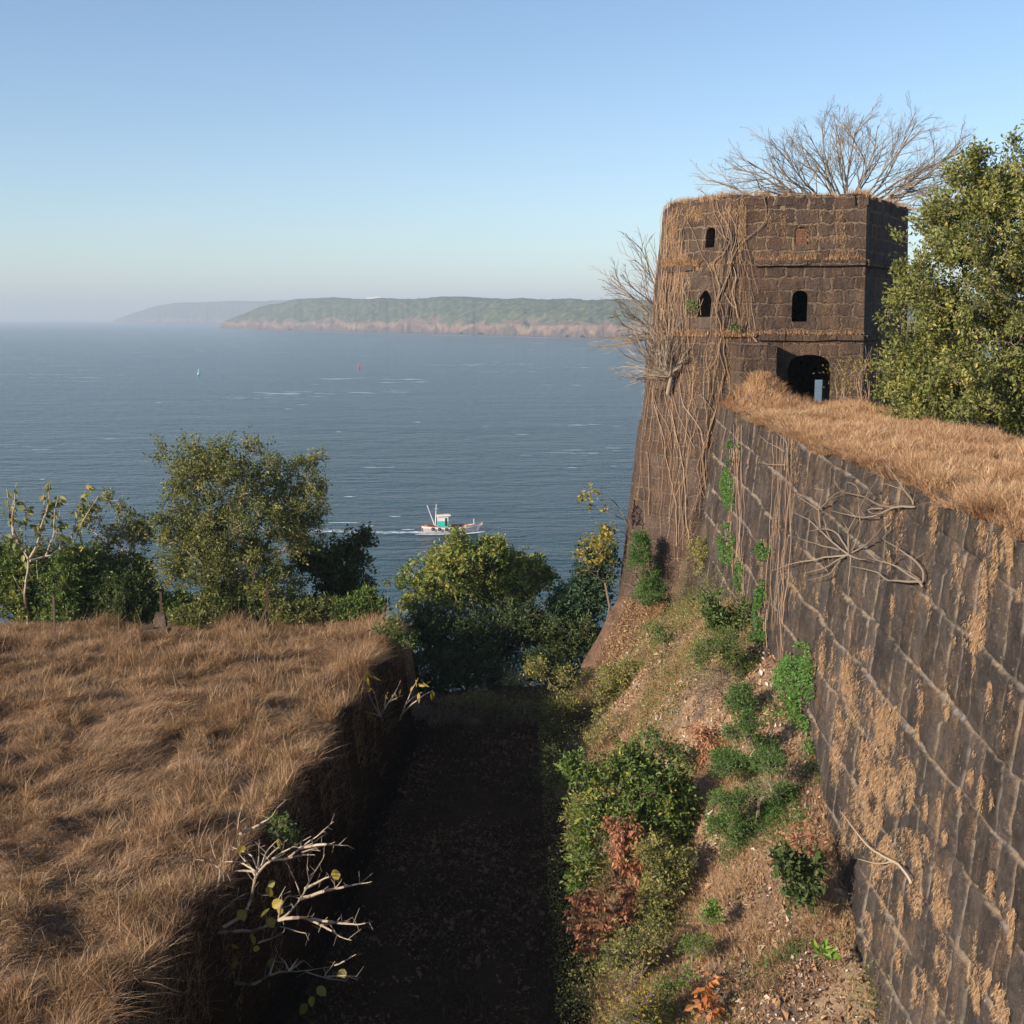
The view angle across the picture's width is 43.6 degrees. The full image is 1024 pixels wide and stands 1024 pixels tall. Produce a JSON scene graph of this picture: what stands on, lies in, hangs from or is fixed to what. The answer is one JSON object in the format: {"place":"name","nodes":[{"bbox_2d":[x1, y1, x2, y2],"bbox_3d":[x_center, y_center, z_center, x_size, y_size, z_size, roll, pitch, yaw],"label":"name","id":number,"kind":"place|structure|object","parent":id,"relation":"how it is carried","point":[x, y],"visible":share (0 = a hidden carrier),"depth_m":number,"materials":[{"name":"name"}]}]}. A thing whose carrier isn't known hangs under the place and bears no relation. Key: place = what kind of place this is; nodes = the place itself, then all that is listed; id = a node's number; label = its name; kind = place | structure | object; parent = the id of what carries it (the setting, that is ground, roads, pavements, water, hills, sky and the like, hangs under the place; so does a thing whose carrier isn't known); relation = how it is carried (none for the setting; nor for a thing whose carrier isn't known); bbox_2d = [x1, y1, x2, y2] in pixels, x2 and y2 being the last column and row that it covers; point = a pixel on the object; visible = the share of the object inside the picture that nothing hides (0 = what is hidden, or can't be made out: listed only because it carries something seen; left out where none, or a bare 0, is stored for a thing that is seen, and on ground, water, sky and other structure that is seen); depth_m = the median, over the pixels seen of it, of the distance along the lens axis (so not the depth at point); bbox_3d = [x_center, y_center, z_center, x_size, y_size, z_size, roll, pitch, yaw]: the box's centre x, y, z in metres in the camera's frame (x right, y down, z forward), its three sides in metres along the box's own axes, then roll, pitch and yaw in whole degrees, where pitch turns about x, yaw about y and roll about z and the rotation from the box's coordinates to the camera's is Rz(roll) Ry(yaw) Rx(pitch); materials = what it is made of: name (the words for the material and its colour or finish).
{"place":"outdoors","nodes":[
{"label":"outdoors","id":0,"kind":"place"},
{"bbox_2d":[113,300,289,322],"bbox_3d":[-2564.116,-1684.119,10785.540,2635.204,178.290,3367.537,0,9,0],"label":"hill","id":1,"kind":"structure","parent":0,"point":[204,312],"depth_m":10101.81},
{"bbox_2d":[0,423,1005,1023],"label":"terrain","id":2,"kind":"structure","parent":0,"point":[390,961],"depth_m":32.60,"materials":[{"name":"soil"}]},
{"bbox_2d":[0,541,54,625],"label":"thicket shrub","id":3,"kind":"object","parent":2,"relation":"on","point":[11,565],"visible":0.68,"depth_m":51.48,"materials":[{"name":"green plant"}]},
{"bbox_2d":[0,480,103,624],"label":"sapling","id":4,"kind":"object","parent":2,"relation":"on","point":[40,527],"visible":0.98,"depth_m":50.55,"materials":[{"name":"green plant"}]},
{"bbox_2d":[28,537,109,626],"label":"thicket shrub","id":5,"kind":"object","parent":2,"relation":"on","point":[69,586],"visible":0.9,"depth_m":51.16,"materials":[{"name":"green plant"}]},
{"bbox_2d":[0,530,159,592],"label":"thicket shrub","id":6,"kind":"object","parent":2,"relation":"on","point":[137,560],"visible":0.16,"depth_m":52.64,"materials":[{"name":"green plant"}]},
{"bbox_2d":[69,486,159,562],"bbox_3d":[-16.165,2.265,52.872,3.909,6.688,1.769,0,9,0],"label":"slender tree","id":7,"kind":"object","parent":2,"relation":"on","point":[131,534],"visible":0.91,"depth_m":52.55,"materials":[{"name":"green plant"}]},
{"bbox_2d":[83,560,164,625],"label":"thicket shrub","id":8,"kind":"object","parent":2,"relation":"on","point":[127,589],"visible":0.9,"depth_m":51.45,"materials":[{"name":"green plant"}]},
{"bbox_2d":[140,625,171,635],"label":"stone block","id":9,"kind":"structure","parent":2,"relation":"on","point":[147,627],"depth_m":48.01,"materials":[{"name":"grey stone"}]},
{"bbox_2d":[153,592,167,626],"bbox_3d":[-13.468,4.019,49.073,0.550,1.958,0.562,0,9,0],"label":"fence post","id":10,"kind":"object","parent":2,"relation":"on","point":[160,619],"visible":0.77,"depth_m":48.89,"materials":[{"name":"metal"}]},
{"bbox_2d":[137,581,204,624],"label":"thicket shrub","id":11,"kind":"object","parent":2,"relation":"on","point":[180,598],"visible":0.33,"depth_m":51.95,"materials":[{"name":"green plant"}]},
{"bbox_2d":[162,596,252,629],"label":"thicket shrub","id":12,"kind":"object","parent":2,"relation":"on","point":[193,614],"visible":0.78,"depth_m":50.98,"materials":[{"name":"green plant"}]},
{"bbox_2d":[0,598,418,1023],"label":"dry grass","id":13,"kind":"structure","parent":2,"relation":"on","point":[265,778],"depth_m":34.01,"materials":[{"name":"brown plant"}]},
{"bbox_2d":[200,576,271,624],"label":"thicket shrub","id":14,"kind":"object","parent":2,"relation":"on","point":[232,595],"visible":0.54,"depth_m":51.59,"materials":[{"name":"green plant"}]},
{"bbox_2d":[140,425,335,616],"bbox_3d":[-10.878,0.828,51.610,7.240,8.665,5.157,5,10,28],"label":"leafy tree","id":15,"kind":"object","parent":2,"relation":"on","point":[226,566],"visible":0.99,"depth_m":51.09,"materials":[{"name":"green plant"}]},
{"bbox_2d":[255,583,267,630],"bbox_3d":[-9.615,3.920,48.870,0.719,2.363,0.164,-6,11,-36],"label":"fence post","id":16,"kind":"object","parent":2,"relation":"on","point":[264,613],"visible":0.75,"depth_m":48.93,"materials":[{"name":"wood"}]},
{"bbox_2d":[183,800,372,1014],"bbox_3d":[-4.792,8.584,26.729,5.767,5.856,1.903,6,11,35],"label":"bare bush","id":17,"kind":"object","parent":2,"relation":"on","point":[277,903],"visible":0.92,"depth_m":26.67,"materials":[{"name":"white plant"}]},
{"bbox_2d":[263,810,304,855],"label":"ditch shrub","id":18,"kind":"object","parent":2,"relation":"on","point":[290,835],"visible":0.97,"depth_m":30.28,"materials":[{"name":"green plant"}]},
{"bbox_2d":[259,590,347,627],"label":"thicket shrub","id":19,"kind":"object","parent":2,"relation":"on","point":[319,609],"visible":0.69,"depth_m":50.82,"materials":[{"name":"green plant"}]},
{"bbox_2d":[280,521,382,600],"bbox_3d":[-7.798,3.496,54.932,4.452,6.324,2.978,2,9,13],"label":"leafy tree","id":20,"kind":"object","parent":2,"relation":"on","point":[332,571],"visible":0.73,"depth_m":54.16,"materials":[{"name":"green plant"}]},
{"bbox_2d":[329,581,391,624],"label":"thicket shrub","id":21,"kind":"object","parent":2,"relation":"on","point":[361,601],"visible":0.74,"depth_m":50.56,"materials":[{"name":"green plant"}]},
{"bbox_2d":[84,623,654,1023],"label":"dead undergrowth","id":22,"kind":"object","parent":2,"relation":"on","point":[410,743],"visible":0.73,"depth_m":34.23,"materials":[{"name":"brown plant"}]},
{"bbox_2d":[368,612,422,661],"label":"weed tuft","id":23,"kind":"object","parent":2,"relation":"on","point":[396,633],"visible":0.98,"depth_m":47.50,"materials":[{"name":"green plant"}]},
{"bbox_2d":[364,671,433,719],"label":"leafless shrub","id":24,"kind":"object","parent":2,"relation":"on","point":[396,697],"visible":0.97,"depth_m":42.36,"materials":[{"name":"yellow plant"}]},
{"bbox_2d":[421,685,498,716],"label":"scrub bush","id":25,"kind":"object","parent":2,"relation":"on","point":[482,701],"visible":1,"depth_m":50.26,"materials":[{"name":"green plant"}]},
{"bbox_2d":[381,524,561,650],"bbox_3d":[-1.966,6.732,62.731,8.780,12.450,4.712,0,9,0],"label":"leafy tree","id":26,"kind":"object","parent":2,"relation":"on","point":[457,566],"visible":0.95,"depth_m":61.51,"materials":[{"name":"green plant"}]},
{"bbox_2d":[390,592,562,686],"bbox_3d":[-1.584,6.222,56.036,7.452,5.375,5.307,4,10,24],"label":"thicket shrub","id":27,"kind":"object","parent":2,"relation":"on","point":[507,626],"visible":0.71,"depth_m":55.39,"materials":[{"name":"green plant"}]},
{"bbox_2d":[410,637,580,694],"bbox_3d":[-1.325,6.702,53.914,9.115,2.799,3.730,0,9,0],"label":"thicket shrub","id":28,"kind":"object","parent":2,"relation":"on","point":[456,675],"visible":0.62,"depth_m":53.58,"materials":[{"name":"green plant"}]},
{"bbox_2d":[495,663,547,699],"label":"shrub","id":29,"kind":"object","parent":2,"relation":"on","point":[513,680],"visible":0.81,"depth_m":51.19,"materials":[{"name":"green plant"}]},
{"bbox_2d":[529,740,568,788],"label":"shrub","id":30,"kind":"object","parent":2,"relation":"on","point":[549,751],"visible":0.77,"depth_m":43.80,"materials":[{"name":"green plant"}]},
{"bbox_2d":[521,610,600,680],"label":"thicket shrub","id":31,"kind":"object","parent":2,"relation":"on","point":[572,642],"visible":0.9,"depth_m":54.69,"materials":[{"name":"green plant"}]},
{"bbox_2d":[540,527,621,663],"bbox_3d":[3.235,4.477,58.474,4.054,8.007,2.744,0,9,0],"label":"leafy tree","id":32,"kind":"object","parent":2,"relation":"on","point":[585,593],"visible":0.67,"depth_m":57.83,"materials":[{"name":"green plant"}]},
{"bbox_2d":[519,652,647,721],"bbox_3d":[2.842,6.687,48.866,5.159,2.945,1.984,0,9,0],"label":"scrub bush","id":33,"kind":"object","parent":2,"relation":"on","point":[564,704],"visible":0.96,"depth_m":48.70,"materials":[{"name":"green plant"}]},
{"bbox_2d":[556,788,613,896],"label":"scrub bush","id":34,"kind":"object","parent":2,"relation":"on","point":[569,806],"visible":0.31,"depth_m":34.11,"materials":[{"name":"green plant"}]},
{"bbox_2d":[301,599,877,1023],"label":"fallen leaves","id":35,"kind":"object","parent":2,"relation":"on","point":[525,988],"visible":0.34,"depth_m":34.18,"materials":[{"name":"brown plant"}]},
{"bbox_2d":[571,520,618,616],"bbox_3d":[3.631,3.393,55.953,2.102,6.127,1.786,0,9,0],"label":"leafy tree","id":36,"kind":"object","parent":2,"relation":"on","point":[601,557],"visible":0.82,"depth_m":55.87,"materials":[{"name":"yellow plant"}]},
{"bbox_2d":[576,482,627,549],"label":"crooked sapling","id":37,"kind":"object","parent":2,"relation":"on","point":[581,497],"visible":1,"depth_m":53.88,"materials":[{"name":"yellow plant"}]},
{"bbox_2d":[562,884,646,960],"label":"withered bush","id":38,"kind":"object","parent":2,"relation":"on","point":[593,905],"visible":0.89,"depth_m":31.25,"materials":[{"name":"red plant"}]},
{"bbox_2d":[583,702,630,745],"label":"scrub bush","id":39,"kind":"object","parent":2,"relation":"on","point":[593,734],"visible":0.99,"depth_m":43.87,"materials":[{"name":"green plant"}]},
{"bbox_2d":[584,229,657,351],"bbox_3d":[6.012,-7.700,60.366,4.640,11.324,4.211,-4,9,-22],"label":"bare tree","id":40,"kind":"object","parent":2,"relation":"on","point":[643,307],"visible":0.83,"depth_m":59.59,"materials":[{"name":"grey plant"}]},
{"bbox_2d":[600,812,652,909],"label":"withered bush","id":41,"kind":"object","parent":2,"relation":"on","point":[622,842],"visible":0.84,"depth_m":31.58,"materials":[{"name":"red plant"}]},
{"bbox_2d":[553,734,703,896],"bbox_3d":[2.989,7.838,32.956,3.904,4.391,1.976,0,9,0],"label":"leafy bush","id":42,"kind":"object","parent":2,"relation":"on","point":[656,785],"visible":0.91,"depth_m":32.64,"materials":[{"name":"green plant"}]},
{"bbox_2d":[597,950,665,1023],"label":"stemmed shrub","id":43,"kind":"object","parent":2,"relation":"on","point":[641,1003],"visible":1,"depth_m":26.93,"materials":[{"name":"green plant"}]},
{"bbox_2d":[594,909,682,987],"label":"scrub bush","id":44,"kind":"object","parent":2,"relation":"on","point":[629,952],"visible":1,"depth_m":29.08,"materials":[{"name":"green plant"}]},
{"bbox_2d":[623,528,669,607],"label":"feathery shrub","id":45,"kind":"object","parent":2,"relation":"on","point":[642,541],"visible":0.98,"depth_m":53.23,"materials":[{"name":"green plant"}]},
{"bbox_2d":[616,959,699,1023],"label":"weed tuft","id":46,"kind":"object","parent":2,"relation":"on","point":[664,1001],"visible":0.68,"depth_m":27.29,"materials":[{"name":"green plant"}]},
{"bbox_2d":[643,618,678,649],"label":"feathery shrub","id":47,"kind":"object","parent":2,"relation":"on","point":[658,633],"visible":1,"depth_m":46.76,"materials":[{"name":"green plant"}]},
{"bbox_2d":[625,824,701,940],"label":"scrub bush","id":48,"kind":"object","parent":2,"relation":"on","point":[660,882],"visible":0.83,"depth_m":31.15,"materials":[{"name":"green plant"}]},
{"bbox_2d":[628,721,714,776],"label":"scrub bush","id":49,"kind":"object","parent":2,"relation":"on","point":[674,753],"visible":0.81,"depth_m":35.60,"materials":[{"name":"green plant"}]},
{"bbox_2d":[672,929,716,961],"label":"weed tuft","id":50,"kind":"object","parent":2,"relation":"on","point":[690,944],"visible":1,"depth_m":28.33,"materials":[{"name":"green plant"}]},
{"bbox_2d":[680,533,708,576],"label":"feathery shrub","id":51,"kind":"object","parent":2,"relation":"on","point":[702,543],"visible":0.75,"depth_m":50.72,"materials":[{"name":"green plant"}]},
{"bbox_2d":[682,720,725,775],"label":"withered bush","id":52,"kind":"object","parent":2,"relation":"on","point":[703,735],"visible":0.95,"depth_m":35.41,"materials":[{"name":"brown plant"}]},
{"bbox_2d":[678,659,730,701],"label":"dry twig shrub","id":53,"kind":"object","parent":2,"relation":"on","point":[693,675],"visible":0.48,"depth_m":38.51,"materials":[{"name":"brown plant"}]},
{"bbox_2d":[684,958,731,1023],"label":"dry leaf heap","id":54,"kind":"object","parent":2,"relation":"on","point":[707,1000],"visible":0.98,"depth_m":26.84,"materials":[{"name":"plant"}]},
{"bbox_2d":[693,896,724,926],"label":"weed tuft","id":55,"kind":"object","parent":2,"relation":"on","point":[710,913],"visible":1,"depth_m":29.02,"materials":[{"name":"green plant"}]},
{"bbox_2d":[679,656,740,708],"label":"dry twig shrub","id":56,"kind":"object","parent":2,"relation":"on","point":[704,691],"visible":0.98,"depth_m":36.27,"materials":[{"name":"brown plant"}]},
{"bbox_2d":[535,549,891,1023],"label":"undergrowth","id":57,"kind":"object","parent":2,"relation":"on","point":[683,603],"visible":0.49,"depth_m":40.67,"materials":[{"name":"green plant"}]},
{"bbox_2d":[551,596,880,1023],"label":"dry grass","id":58,"kind":"structure","parent":2,"relation":"on","point":[628,616],"depth_m":30.59,"materials":[{"name":"beige plant"}]},
{"bbox_2d":[692,588,751,637],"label":"broad shrub","id":59,"kind":"object","parent":2,"relation":"on","point":[715,614],"visible":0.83,"depth_m":40.96,"materials":[{"name":"green plant"}]},
{"bbox_2d":[685,621,764,682],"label":"feathery shrub","id":60,"kind":"object","parent":2,"relation":"on","point":[731,655],"visible":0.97,"depth_m":37.52,"materials":[{"name":"green plant"}]},
{"bbox_2d":[720,678,763,718],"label":"feathery shrub","id":61,"kind":"object","parent":2,"relation":"on","point":[739,696],"visible":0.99,"depth_m":35.05,"materials":[{"name":"green plant"}]},
{"bbox_2d":[581,193,908,673],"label":"watchtower","id":62,"kind":"structure","parent":2,"relation":"on","point":[836,296],"depth_m":51.68,"materials":[{"name":"stone"}]},
{"bbox_2d":[608,304,690,399],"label":"bare shrub","id":63,"kind":"object","parent":62,"relation":"attached to","point":[667,374],"visible":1,"depth_m":52.68,"materials":[{"name":"brown plant"}]},
{"bbox_2d":[638,203,757,561],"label":"dry vines","id":64,"kind":"object","parent":62,"relation":"attached to","point":[686,327],"visible":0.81,"depth_m":52.95,"materials":[{"name":"brown plant"}]},
{"bbox_2d":[642,199,862,544],"bbox_3d":[8.789,-5.661,52.388,9.933,14.062,3.508,6,11,36],"label":"dry moss","id":65,"kind":"object","parent":62,"relation":"attached to","point":[697,213],"visible":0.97,"depth_m":52.29,"materials":[{"name":"brown plant"}]},
{"bbox_2d":[653,184,909,336],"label":"dry grass","id":66,"kind":"structure","parent":62,"relation":"on","point":[708,198],"depth_m":51.21,"materials":[{"name":"plant"}]},
{"bbox_2d":[688,90,979,248],"bbox_3d":[17.096,-13.601,65.679,15.891,15.080,10.183,0,9,0],"label":"bare tree","id":67,"kind":"object","parent":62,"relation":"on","point":[906,186],"visible":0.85,"depth_m":64.34,"materials":[{"name":"grey plant"}]},
{"bbox_2d":[703,701,788,782],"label":"herb","id":68,"kind":"object","parent":2,"relation":"on","point":[729,760],"visible":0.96,"depth_m":32.34,"materials":[{"name":"green plant"}]},
{"bbox_2d":[646,677,851,978],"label":"undergrowth","id":69,"kind":"object","parent":2,"relation":"on","point":[784,816],"visible":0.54,"depth_m":30.99,"materials":[{"name":"green plant"}]},
{"bbox_2d":[701,743,802,860],"bbox_3d":[5.854,7.066,31.044,2.567,3.044,1.398,0,9,0],"label":"herb","id":70,"kind":"object","parent":2,"relation":"on","point":[744,824],"visible":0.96,"depth_m":30.96,"materials":[{"name":"green plant"}]},
{"bbox_2d":[767,839,830,916],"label":"broad shrub","id":71,"kind":"object","parent":2,"relation":"on","point":[801,879],"visible":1,"depth_m":27.29,"materials":[{"name":"green plant"}]},
{"bbox_2d":[774,809,831,859],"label":"dried weed","id":72,"kind":"object","parent":2,"relation":"on","point":[808,841],"visible":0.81,"depth_m":28.23,"materials":[{"name":"brown plant"}]},
{"bbox_2d":[811,938,841,961],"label":"weed tuft","id":73,"kind":"object","parent":2,"relation":"on","point":[827,953],"visible":1,"depth_m":26.11,"materials":[{"name":"green plant"}]},
{"bbox_2d":[694,378,1023,1023],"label":"rampart wall","id":74,"kind":"structure","parent":2,"relation":"on","point":[907,640],"depth_m":25.18,"materials":[{"name":"stone"}]},
{"bbox_2d":[715,521,735,566],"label":"creeper","id":75,"kind":"object","parent":74,"relation":"attached to","point":[721,546],"visible":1,"depth_m":45.75,"materials":[{"name":"green plant"}]},
{"bbox_2d":[718,466,735,510],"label":"creeper","id":76,"kind":"object","parent":74,"relation":"attached to","point":[727,493],"visible":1,"depth_m":46.50,"materials":[{"name":"green plant"}]},
{"bbox_2d":[725,438,740,465],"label":"creeper","id":77,"kind":"object","parent":74,"relation":"attached to","point":[729,443],"visible":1,"depth_m":46.76,"materials":[{"name":"green plant"}]},
{"bbox_2d":[733,558,744,593],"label":"creeper","id":78,"kind":"object","parent":74,"relation":"attached to","point":[738,573],"visible":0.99,"depth_m":43.05,"materials":[{"name":"green plant"}]},
{"bbox_2d":[740,425,744,603],"bbox_3d":[7.876,0.022,43.703,0.138,5.649,3.921,1,9,7],"label":"hanging root","id":79,"kind":"object","parent":74,"relation":"hanging from","point":[744,510],"visible":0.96,"depth_m":43.65,"materials":[{"name":"brown plant"}]},
{"bbox_2d":[746,579,767,649],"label":"creeper","id":80,"kind":"object","parent":74,"relation":"attached to","point":[760,593],"visible":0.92,"depth_m":39.10,"materials":[{"name":"green plant"}]},
{"bbox_2d":[753,539,770,561],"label":"creeper","id":81,"kind":"object","parent":74,"relation":"attached to","point":[759,549],"visible":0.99,"depth_m":39.76,"materials":[{"name":"green plant"}]},
{"bbox_2d":[770,436,777,630],"bbox_3d":[7.869,0.567,38.459,0.155,5.424,3.076,2,9,12],"label":"hanging root","id":82,"kind":"object","parent":74,"relation":"hanging from","point":[772,534],"visible":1,"depth_m":38.61,"materials":[{"name":"brown plant"}]},
{"bbox_2d":[779,435,789,650],"bbox_3d":[7.920,0.697,37.153,0.200,5.973,3.499,2,9,12],"label":"hanging root","id":83,"kind":"object","parent":74,"relation":"hanging from","point":[782,552],"visible":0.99,"depth_m":36.91,"materials":[{"name":"brown plant"}]},
{"bbox_2d":[780,444,788,659],"bbox_3d":[7.895,1.051,37.022,0.124,5.996,3.045,2,9,12],"label":"hanging root","id":84,"kind":"object","parent":74,"relation":"hanging from","point":[783,581],"visible":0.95,"depth_m":36.50,"materials":[{"name":"brown plant"}]},
{"bbox_2d":[782,440,792,623],"bbox_3d":[7.953,0.445,36.653,0.167,5.180,2.119,2,9,15],"label":"hanging root","id":85,"kind":"object","parent":74,"relation":"hanging from","point":[790,544],"visible":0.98,"depth_m":36.10,"materials":[{"name":"brown plant"}]},
{"bbox_2d":[769,639,815,755],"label":"creeper","id":86,"kind":"object","parent":74,"relation":"attached to","point":[786,663],"visible":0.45,"depth_m":33.30,"materials":[{"name":"green plant"}]},
{"bbox_2d":[771,467,886,591],"bbox_3d":[7.923,0.349,32.407,0.502,4.328,10.718,0,9,-1],"label":"bare shrub","id":87,"kind":"object","parent":74,"relation":"attached to","point":[839,549],"visible":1,"depth_m":31.31,"materials":[{"name":"brown plant"}]},
{"bbox_2d":[710,368,1023,553],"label":"dry grass","id":88,"kind":"structure","parent":74,"relation":"on","point":[926,454],"depth_m":32.30,"materials":[{"name":"plant"}]},
{"bbox_2d":[813,351,865,398],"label":"tall weed","id":89,"kind":"object","parent":88,"relation":"on","point":[843,390],"visible":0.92,"depth_m":49.08,"materials":[{"name":"brown plant"}]},
{"bbox_2d":[831,455,915,517],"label":"bare shrub","id":90,"kind":"object","parent":74,"relation":"attached to","point":[893,507],"visible":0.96,"depth_m":27.85,"materials":[{"name":"brown plant"}]},
{"bbox_2d":[840,811,912,884],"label":"dead branch","id":91,"kind":"object","parent":74,"relation":"attached to","point":[891,861],"visible":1,"depth_m":25.45,"materials":[{"name":"beige wood"}]},
{"bbox_2d":[742,415,1021,1023],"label":"dry moss","id":92,"kind":"object","parent":74,"relation":"attached to","point":[882,850],"visible":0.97,"depth_m":24.87,"materials":[{"name":"brown plant"}]},
{"bbox_2d":[851,531,924,587],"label":"bare shrub","id":93,"kind":"object","parent":74,"relation":"attached to","point":[916,577],"visible":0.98,"depth_m":25.93,"materials":[{"name":"brown plant"}]},
{"bbox_2d":[833,347,886,398],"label":"tall weed","id":94,"kind":"object","parent":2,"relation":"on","point":[873,385],"visible":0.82,"depth_m":48.15,"materials":[{"name":"brown plant"}]},
{"bbox_2d":[868,119,1023,439],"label":"leafy tree","id":95,"kind":"object","parent":2,"relation":"on","point":[931,377],"visible":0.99,"depth_m":39.45,"materials":[{"name":"green plant"}]},
{"bbox_2d":[0,321,1006,695],"bbox_3d":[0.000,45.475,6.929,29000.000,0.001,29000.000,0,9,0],"label":"sea","id":96,"kind":"structure","parent":0,"point":[518,441],"depth_m":559.00,"materials":[{"name":"liquid"}]},
{"bbox_2d":[421,504,482,532],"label":"fishing boat","id":97,"kind":"object","parent":96,"relation":"on","point":[442,525],"visible":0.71,"depth_m":275.25,"materials":[{"name":"paint"}]},
{"bbox_2d":[0,0,1023,320],"label":"sky","id":98,"kind":"structure","parent":0,"point":[153,153],"materials":[{"name":"blue"}]},
{"bbox_2d":[220,296,1023,344],"bbox_3d":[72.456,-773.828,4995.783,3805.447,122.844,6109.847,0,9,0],"label":"headland","id":99,"kind":"structure","parent":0,"point":[563,317],"depth_m":3734.14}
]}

